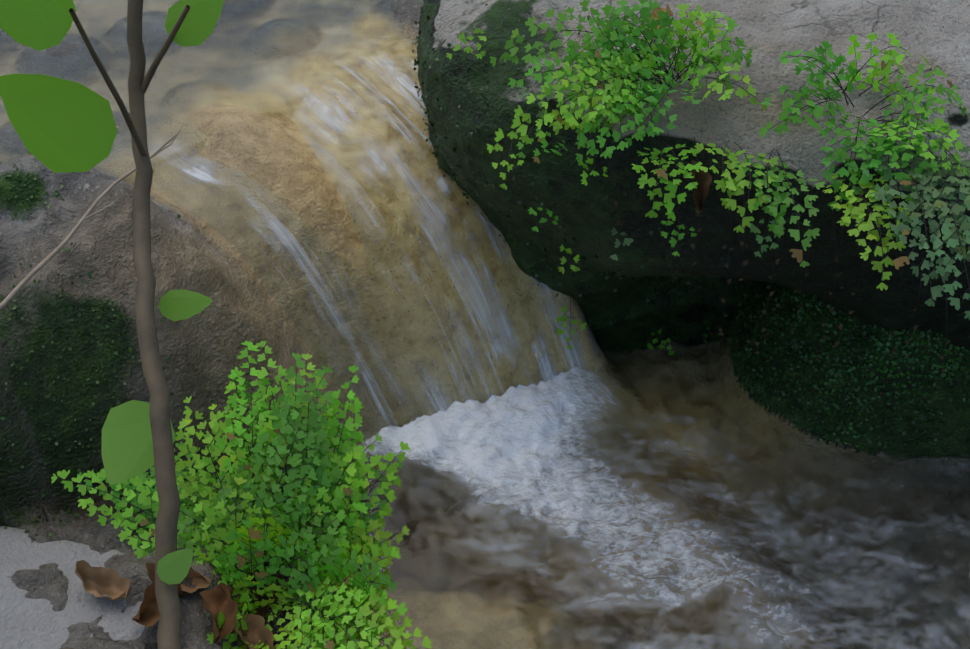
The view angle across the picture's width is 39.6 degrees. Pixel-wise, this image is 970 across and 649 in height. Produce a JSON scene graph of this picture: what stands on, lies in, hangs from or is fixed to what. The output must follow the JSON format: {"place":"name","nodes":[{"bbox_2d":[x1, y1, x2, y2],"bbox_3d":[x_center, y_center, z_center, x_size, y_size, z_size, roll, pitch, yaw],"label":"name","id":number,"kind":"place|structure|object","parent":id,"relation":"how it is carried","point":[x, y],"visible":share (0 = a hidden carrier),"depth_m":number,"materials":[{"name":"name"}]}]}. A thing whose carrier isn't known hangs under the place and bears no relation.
{"place":"outdoors","nodes":[
{"label":"outdoors","id":0,"kind":"place"},
{"bbox_2d":[0,0,969,648],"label":"terrain ground","id":1,"kind":"structure","parent":0,"point":[206,346],"depth_m":1.55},
{"bbox_2d":[0,125,182,309],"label":"dry twig stems","id":2,"kind":"object","parent":1,"relation":"on","point":[20,285],"visible":0.98,"depth_m":1.24,"materials":[{"name":"brown wood"}]},
{"bbox_2d":[0,157,213,542],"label":"rock moss tufts","id":3,"kind":"object","parent":1,"relation":"on","point":[70,349],"visible":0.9,"depth_m":1.51,"materials":[{"name":"green plant"}]},
{"bbox_2d":[0,0,223,648],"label":"sapling leaves","id":4,"kind":"object","parent":1,"relation":"on","point":[60,125],"visible":1,"depth_m":0.53,"materials":[{"name":"green plant"}]},
{"bbox_2d":[0,526,244,648],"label":"pale rock","id":5,"kind":"object","parent":1,"relation":"on","point":[27,623],"visible":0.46,"depth_m":1.37,"materials":[{"name":"stone"}]},
{"bbox_2d":[75,560,129,600],"bbox_3d":[-0.389,0.262,1.370,0.062,0.050,0.037,-1,44,-1],"label":"dead leaf","id":6,"kind":"object","parent":5,"relation":"on","point":[101,581],"visible":0.96,"depth_m":1.38,"materials":[{"name":"brown plant"}]},
{"bbox_2d":[132,578,183,626],"bbox_3d":[-0.323,0.280,1.346,0.055,0.049,0.036,-31,52,-28],"label":"dead leaf","id":7,"kind":"object","parent":1,"relation":"on","point":[148,614],"visible":0.54,"depth_m":1.35,"materials":[{"name":"brown plant"}]},
{"bbox_2d":[145,562,210,592],"bbox_3d":[-0.311,0.261,1.377,0.066,0.046,0.032,-1,44,-1],"label":"dead leaf","id":8,"kind":"object","parent":1,"relation":"on","point":[200,580],"visible":0.46,"depth_m":1.38,"materials":[{"name":"brown plant"}]},
{"bbox_2d":[200,582,237,642],"bbox_3d":[-0.267,0.286,1.360,0.035,0.044,0.060,-11,45,-11],"label":"dead leaf","id":9,"kind":"object","parent":1,"relation":"on","point":[217,600],"visible":1,"depth_m":1.36,"materials":[{"name":"brown plant"}]},
{"bbox_2d":[51,340,432,648],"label":"fern leaves","id":10,"kind":"object","parent":1,"relation":"on","point":[294,488],"visible":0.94,"depth_m":1.44,"materials":[{"name":"green plant"}]},
{"bbox_2d":[232,614,274,648],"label":"dead leaf","id":11,"kind":"object","parent":1,"relation":"on","point":[256,631],"visible":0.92,"depth_m":1.38,"materials":[{"name":"brown plant"}]},
{"bbox_2d":[244,565,281,616],"bbox_3d":[-0.235,0.288,1.417,0.030,0.050,0.063,9,45,9],"label":"dead leaf","id":12,"kind":"object","parent":1,"relation":"on","point":[264,612],"visible":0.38,"depth_m":1.43,"materials":[{"name":"brown plant"}]},
{"bbox_2d":[0,0,969,648],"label":"water stream","id":13,"kind":"structure","parent":1,"relation":"on","point":[660,480],"depth_m":1.69,"materials":[{"name":"brown"}]},
{"bbox_2d":[417,0,969,349],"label":"boulder","id":14,"kind":"object","parent":1,"relation":"on","point":[936,33],"visible":0.6,"depth_m":1.49,"materials":[{"name":"grey stone"}]},
{"bbox_2d":[644,4,673,40],"bbox_3d":[0.192,-0.334,1.491,0.021,0.030,0.054,15,46,15],"label":"dead leaf","id":15,"kind":"object","parent":14,"relation":"on","point":[670,12],"visible":0.25,"depth_m":1.50,"materials":[{"name":"brown plant"}]},
{"bbox_2d":[412,0,966,332],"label":"boulder moss leaves","id":16,"kind":"object","parent":14,"relation":"on","point":[546,180],"visible":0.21,"depth_m":1.60,"materials":[{"name":"green plant"}]},
{"bbox_2d":[446,0,969,348],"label":"fern leaves","id":17,"kind":"object","parent":14,"relation":"on","point":[624,60],"visible":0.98,"depth_m":1.37,"materials":[{"name":"green plant"}]},
{"bbox_2d":[608,137,950,396],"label":"dead fronds","id":18,"kind":"object","parent":14,"relation":"on","point":[745,262],"visible":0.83,"depth_m":1.45,"materials":[{"name":"brown plant"}]},
{"bbox_2d":[725,280,969,455],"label":"moss mound","id":19,"kind":"object","parent":1,"relation":"on","point":[863,359],"visible":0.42,"depth_m":1.69,"materials":[{"name":"green plant"}]},
{"bbox_2d":[687,164,711,212],"bbox_3d":[0.220,-0.141,1.397,0.020,0.056,0.055,-1,44,-1],"label":"hanging dead leaf","id":20,"kind":"object","parent":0,"point":[702,179],"visible":0.88,"depth_m":1.39,"materials":[{"name":"brown plant"}]}
]}

